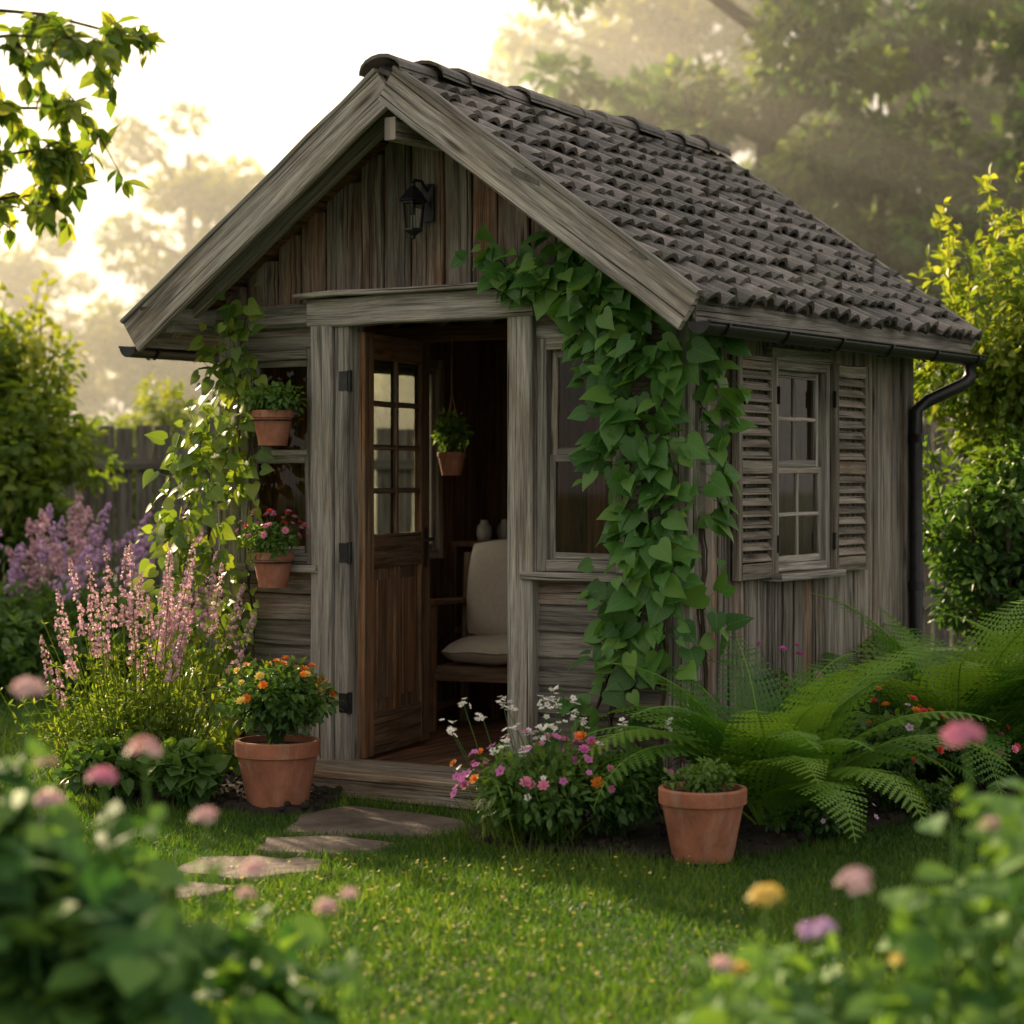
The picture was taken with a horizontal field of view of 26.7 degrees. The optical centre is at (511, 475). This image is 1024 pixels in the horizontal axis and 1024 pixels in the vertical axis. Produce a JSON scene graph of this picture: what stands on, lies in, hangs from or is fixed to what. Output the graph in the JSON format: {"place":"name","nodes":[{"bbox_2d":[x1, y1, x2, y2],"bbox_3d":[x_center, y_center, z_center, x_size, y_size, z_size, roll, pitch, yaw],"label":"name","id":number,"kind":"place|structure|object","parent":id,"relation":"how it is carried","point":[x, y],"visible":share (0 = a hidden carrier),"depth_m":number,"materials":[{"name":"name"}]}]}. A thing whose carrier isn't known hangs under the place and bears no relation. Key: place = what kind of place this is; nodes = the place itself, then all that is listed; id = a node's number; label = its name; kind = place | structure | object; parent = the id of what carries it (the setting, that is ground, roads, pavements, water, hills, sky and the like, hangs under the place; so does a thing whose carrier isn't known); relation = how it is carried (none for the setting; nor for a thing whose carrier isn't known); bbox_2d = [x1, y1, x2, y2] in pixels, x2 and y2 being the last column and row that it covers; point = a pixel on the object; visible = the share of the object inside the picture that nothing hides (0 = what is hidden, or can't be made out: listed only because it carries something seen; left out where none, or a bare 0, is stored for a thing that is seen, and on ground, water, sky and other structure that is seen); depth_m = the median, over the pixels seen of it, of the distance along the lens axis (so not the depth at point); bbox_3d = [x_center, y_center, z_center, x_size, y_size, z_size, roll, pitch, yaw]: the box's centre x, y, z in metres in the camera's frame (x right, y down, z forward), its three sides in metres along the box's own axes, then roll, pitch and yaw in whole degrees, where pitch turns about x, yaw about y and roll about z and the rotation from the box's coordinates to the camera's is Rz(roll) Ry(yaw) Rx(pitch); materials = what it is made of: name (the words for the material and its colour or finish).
{"place":"outdoors","nodes":[
{"label":"outdoors","id":0,"kind":"place"},
{"bbox_2d":[178,805,469,901],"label":"stone path","id":1,"kind":"structure","parent":0,"point":[360,819],"depth_m":8.54,"materials":[{"name":"grey stone"}]},
{"bbox_2d":[0,0,1005,487],"label":"sky","id":2,"kind":"structure","parent":0,"point":[267,72],"materials":[{"name":"white"}]},
{"bbox_2d":[0,491,1023,1023],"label":"ground","id":3,"kind":"structure","parent":0,"point":[630,935],"depth_m":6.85,"materials":[{"name":"green plant"}]},
{"bbox_2d":[3,573,69,623],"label":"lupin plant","id":4,"kind":"object","parent":3,"relation":"on","point":[27,603],"visible":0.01,"depth_m":15.11,"materials":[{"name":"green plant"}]},
{"bbox_2d":[0,211,125,421],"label":"deciduous tree","id":5,"kind":"object","parent":3,"relation":"on","point":[21,271],"visible":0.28,"depth_m":37.78,"materials":[{"name":"green plant"}]},
{"bbox_2d":[0,270,126,608],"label":"hedge bush","id":6,"kind":"object","parent":3,"relation":"on","point":[42,453],"visible":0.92,"depth_m":15.96,"materials":[{"name":"green plant"}]},
{"bbox_2d":[0,502,163,701],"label":"lupin plant","id":7,"kind":"object","parent":3,"relation":"on","point":[22,630],"visible":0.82,"depth_m":14.08,"materials":[{"name":"purple plant"}]},
{"bbox_2d":[0,9,166,249],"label":"overhanging tree","id":8,"kind":"object","parent":3,"relation":"on","point":[49,168],"visible":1,"depth_m":7.40,"materials":[{"name":"green plant"}]},
{"bbox_2d":[45,527,140,605],"bbox_3d":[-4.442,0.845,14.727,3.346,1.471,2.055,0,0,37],"label":"lupin plant","id":9,"kind":"object","parent":3,"relation":"on","point":[120,543],"visible":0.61,"depth_m":14.55,"materials":[{"name":"purple plant"}]},
{"bbox_2d":[5,491,216,692],"bbox_3d":[-2.803,0.822,14.787,1.963,1.428,2.258,0,0,39],"label":"lupin plant","id":10,"kind":"object","parent":3,"relation":"on","point":[78,543],"visible":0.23,"depth_m":14.66,"materials":[{"name":"purple plant"}]},
{"bbox_2d":[76,373,218,615],"bbox_3d":[-3.370,0.245,20.427,2.462,2.463,1.942,0,0,0],"label":"hedge bush","id":11,"kind":"object","parent":3,"relation":"on","point":[164,415],"visible":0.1,"depth_m":20.21,"materials":[{"name":"green plant"}]},
{"bbox_2d":[48,100,270,476],"bbox_3d":[-5.776,-2.316,35.714,5.004,7.576,4.408,0,0,39],"label":"deciduous tree","id":12,"kind":"object","parent":3,"relation":"on","point":[207,196],"visible":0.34,"depth_m":35.06,"materials":[{"name":"beige plant"}]},
{"bbox_2d":[0,677,396,1023],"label":"hydrangea bush","id":13,"kind":"object","parent":3,"relation":"on","point":[106,933],"visible":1,"depth_m":4.02,"materials":[{"name":"green plant"}]},
{"bbox_2d":[58,769,342,816],"bbox_3d":[-1.490,1.437,10.090,1.620,0.100,1.980,0,0,0],"label":"soil bed","id":14,"kind":"object","parent":3,"relation":"on","point":[231,791],"visible":0.23,"depth_m":9.44,"materials":[{"name":"brown soil"}]},
{"bbox_2d":[0,634,192,785],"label":"salvia plant","id":15,"kind":"object","parent":14,"relation":"on","point":[64,732],"visible":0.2,"depth_m":9.98,"materials":[{"name":"green plant"}]},
{"bbox_2d":[50,730,148,805],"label":"broadleaf plant","id":16,"kind":"object","parent":14,"relation":"on","point":[104,753],"visible":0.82,"depth_m":9.42,"materials":[{"name":"green plant"}]},
{"bbox_2d":[24,539,272,790],"bbox_3d":[-1.701,0.870,9.937,1.179,1.181,1.335,0,0,0],"label":"salvia plant","id":17,"kind":"object","parent":14,"relation":"on","point":[155,714],"visible":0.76,"depth_m":9.77,"materials":[{"name":"pink plant"}]},
{"bbox_2d":[136,730,231,810],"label":"broadleaf plant","id":18,"kind":"object","parent":14,"relation":"on","point":[188,771],"visible":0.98,"depth_m":9.29,"materials":[{"name":"green plant"}]},
{"bbox_2d":[204,655,344,807],"bbox_3d":[-1.029,1.115,9.367,0.622,0.683,0.561,0,0,0],"label":"terracotta flower pot","id":19,"kind":"object","parent":14,"relation":"on","point":[276,768],"visible":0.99,"depth_m":9.26,"materials":[{"name":"ceramic"}]},
{"bbox_2d":[374,374,413,533],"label":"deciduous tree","id":20,"kind":"object","parent":3,"relation":"on","point":[406,395],"visible":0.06,"depth_m":45.08,"materials":[{"name":"plant"}]},
{"bbox_2d":[8,417,1003,648],"bbox_3d":[-2.488,0.482,18.042,23.133,1.950,0.190,0,0,0],"label":"wooden fence","id":21,"kind":"object","parent":3,"relation":"on","point":[142,462],"visible":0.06,"depth_m":17.99,"materials":[{"name":"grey wood"}]},
{"bbox_2d":[119,53,987,810],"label":"garden shed","id":22,"kind":"structure","parent":3,"relation":"on","point":[355,291],"depth_m":10.07,"materials":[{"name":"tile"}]},
{"bbox_2d":[129,282,274,774],"bbox_3d":[-1.494,0.345,10.320,0.930,2.517,0.311,0,0,33],"label":"climbing vine","id":23,"kind":"object","parent":22,"relation":"attached to","point":[214,457],"visible":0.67,"depth_m":10.31,"materials":[{"name":"green plant"}]},
{"bbox_2d":[235,508,309,587],"bbox_3d":[-1.110,0.337,10.131,0.353,0.370,0.342,0,0,33],"label":"wall planter","id":24,"kind":"object","parent":22,"relation":"attached to","point":[272,558],"visible":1,"depth_m":10.06,"materials":[{"name":"ceramic"}]},
{"bbox_2d":[238,380,307,445],"bbox_3d":[-1.130,-0.298,10.119,0.320,0.310,0.317,0,0,-22],"label":"wall planter","id":25,"kind":"object","parent":22,"relation":"attached to","point":[272,415],"visible":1,"depth_m":10.06,"materials":[{"name":"ceramic"}]},
{"bbox_2d":[358,332,429,757],"bbox_3d":[-0.570,0.324,10.467,0.042,1.997,0.802,0,0,20],"label":"door","id":26,"kind":"structure","parent":22,"relation":"in","point":[394,583],"depth_m":10.43,"materials":[{"name":"brown wood"}]},
{"bbox_2d":[399,178,433,239],"bbox_3d":[-0.428,-1.205,9.744,0.144,0.277,0.183,0,0,33],"label":"wall lantern","id":27,"kind":"object","parent":22,"relation":"attached to","point":[412,195],"depth_m":9.71,"materials":[{"name":"metal"}]},
{"bbox_2d":[430,336,473,474],"bbox_3d":[-0.311,-0.363,11.127,0.233,0.720,0.259,0,0,-14],"label":"hanging planter","id":28,"kind":"object","parent":22,"relation":"hanging from","point":[451,435],"visible":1,"depth_m":11.07,"materials":[{"name":"ceramic"}]},
{"bbox_2d":[476,520,491,540],"bbox_3d":[-0.155,0.303,12.024,0.090,0.115,0.090,0,0,33],"label":"ceramic jar","id":29,"kind":"object","parent":22,"relation":"on","point":[484,531],"visible":1,"depth_m":11.99,"materials":[{"name":"grey ceramic"}]},
{"bbox_2d":[430,539,568,731],"bbox_3d":[-0.058,0.842,11.478,0.646,0.995,0.653,0,0,18],"label":"wooden armchair","id":30,"kind":"object","parent":22,"relation":"on","point":[481,655],"visible":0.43,"depth_m":11.53,"materials":[{"name":"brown wood"}]},
{"bbox_2d":[499,520,506,539],"bbox_3d":[-0.039,0.303,12.092,0.072,0.115,0.072,0,0,33],"label":"ceramic jar","id":31,"kind":"object","parent":22,"relation":"on","point":[503,531],"visible":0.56,"depth_m":12.06,"materials":[{"name":"grey ceramic"}]},
{"bbox_2d":[450,223,756,814],"bbox_3d":[0.335,0.156,9.173,1.405,2.581,0.460,0,0,21],"label":"climbing vine","id":32,"kind":"object","parent":22,"relation":"attached to","point":[664,546],"visible":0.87,"depth_m":9.05,"materials":[{"name":"green plant"}]},
{"bbox_2d":[187,853,943,1023],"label":"lawn daisies","id":33,"kind":"object","parent":3,"relation":"on","point":[562,968],"visible":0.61,"depth_m":6.70,"materials":[{"name":"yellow plant"}]},
{"bbox_2d":[477,17,754,169],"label":"deciduous tree","id":34,"kind":"object","parent":3,"relation":"on","point":[606,67],"visible":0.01,"depth_m":40.27,"materials":[{"name":"green plant"}]},
{"bbox_2d":[492,0,787,158],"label":"deciduous tree","id":35,"kind":"object","parent":3,"relation":"on","point":[658,26],"visible":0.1,"depth_m":38.07,"materials":[{"name":"green plant"}]},
{"bbox_2d":[467,737,1023,866],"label":"soil bed","id":36,"kind":"object","parent":3,"relation":"on","point":[751,836],"visible":0.11,"depth_m":8.52,"materials":[{"name":"brown soil"}]},
{"bbox_2d":[440,741,605,850],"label":"grass tuft","id":37,"kind":"object","parent":36,"relation":"on","point":[516,833],"visible":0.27,"depth_m":8.31,"materials":[{"name":"green plant"}]},
{"bbox_2d":[440,695,622,840],"bbox_3d":[0.087,1.146,8.331,0.758,0.590,0.651,0,0,0],"label":"flowering bush","id":38,"kind":"object","parent":36,"relation":"on","point":[541,788],"visible":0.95,"depth_m":8.23,"materials":[{"name":"green plant"}]},
{"bbox_2d":[499,685,685,838],"bbox_3d":[0.357,1.125,8.406,0.709,0.630,0.472,0,0,-20],"label":"flowering bush","id":39,"kind":"object","parent":36,"relation":"on","point":[631,798],"visible":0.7,"depth_m":8.32,"materials":[{"name":"green plant"}]},
{"bbox_2d":[658,756,746,864],"bbox_3d":[0.715,1.238,8.080,0.333,0.398,0.333,0,0,0],"label":"terracotta flower pot","id":40,"kind":"object","parent":36,"relation":"on","point":[704,804],"visible":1,"depth_m":7.98,"materials":[{"name":"ceramic"}]},
{"bbox_2d":[570,631,1017,842],"bbox_3d":[0.969,1.052,8.701,1.666,0.811,1.738,0,0,44],"label":"fern","id":41,"kind":"object","parent":36,"relation":"on","point":[784,760],"visible":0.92,"depth_m":8.49,"materials":[{"name":"green plant"}]},
{"bbox_2d":[753,641,847,714],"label":"flowering bush","id":42,"kind":"object","parent":36,"relation":"on","point":[783,675],"visible":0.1,"depth_m":9.61,"materials":[{"name":"green plant"}]},
{"bbox_2d":[761,796,878,842],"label":"ground cover plant","id":43,"kind":"object","parent":36,"relation":"on","point":[811,819],"visible":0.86,"depth_m":8.51,"materials":[{"name":"green plant"}]},
{"bbox_2d":[838,686,963,811],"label":"flowering bush","id":44,"kind":"object","parent":36,"relation":"on","point":[899,766],"visible":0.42,"depth_m":9.07,"materials":[{"name":"green plant"}]},
{"bbox_2d":[826,707,976,788],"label":"fern","id":45,"kind":"object","parent":36,"relation":"on","point":[941,760],"visible":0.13,"depth_m":9.47,"materials":[{"name":"green plant"}]},
{"bbox_2d":[809,593,1023,806],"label":"fern","id":46,"kind":"object","parent":36,"relation":"on","point":[991,687],"visible":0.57,"depth_m":9.82,"materials":[{"name":"green plant"}]},
{"bbox_2d":[893,772,959,817],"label":"ground cover plant","id":47,"kind":"object","parent":36,"relation":"on","point":[939,797],"visible":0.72,"depth_m":9.10,"materials":[{"name":"green plant"}]},
{"bbox_2d":[915,710,1022,796],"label":"flowering bush","id":48,"kind":"object","parent":36,"relation":"on","point":[960,776],"visible":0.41,"depth_m":9.55,"materials":[{"name":"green plant"}]},
{"bbox_2d":[918,614,1022,766],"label":"fern","id":49,"kind":"object","parent":36,"relation":"on","point":[973,622],"visible":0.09,"depth_m":10.80,"materials":[{"name":"green plant"}]},
{"bbox_2d":[923,396,1023,661],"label":"hedge bush","id":50,"kind":"object","parent":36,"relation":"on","point":[978,565],"visible":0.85,"depth_m":11.79,"materials":[{"name":"green plant"}]},
{"bbox_2d":[995,741,1023,779],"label":"ground cover plant","id":51,"kind":"object","parent":36,"relation":"on","point":[1017,765],"visible":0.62,"depth_m":9.98,"materials":[{"name":"green plant"}]},
{"bbox_2d":[518,0,984,384],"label":"deciduous tree","id":52,"kind":"object","parent":3,"relation":"on","point":[894,59],"visible":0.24,"depth_m":26.18,"materials":[{"name":"green plant"}]},
{"bbox_2d":[646,0,1023,424],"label":"deciduous tree","id":53,"kind":"object","parent":3,"relation":"on","point":[984,100],"visible":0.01,"depth_m":33.00,"materials":[{"name":"green plant"}]},
{"bbox_2d":[672,722,1023,1023],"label":"flowering shrub","id":54,"kind":"object","parent":3,"relation":"on","point":[788,991],"visible":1,"depth_m":4.02,"materials":[{"name":"green plant"}]},
{"bbox_2d":[753,0,1023,442],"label":"deciduous tree","id":55,"kind":"object","parent":3,"relation":"on","point":[970,21],"visible":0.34,"depth_m":24.64,"materials":[{"name":"green plant"}]},
{"bbox_2d":[875,31,1020,522],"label":"deciduous tree","id":56,"kind":"object","parent":3,"relation":"on","point":[986,78],"depth_m":40.95,"materials":[{"name":"green plant"}]},
{"bbox_2d":[907,159,1023,637],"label":"hedge bush","id":57,"kind":"object","parent":3,"relation":"on","point":[1000,370],"visible":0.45,"depth_m":12.25,"materials":[{"name":"green plant"}]},
{"bbox_2d":[968,159,1023,238],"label":"deciduous tree","id":58,"kind":"object","parent":3,"relation":"on","point":[973,192],"visible":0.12,"depth_m":26.34,"materials":[{"name":"green plant"}]}
]}

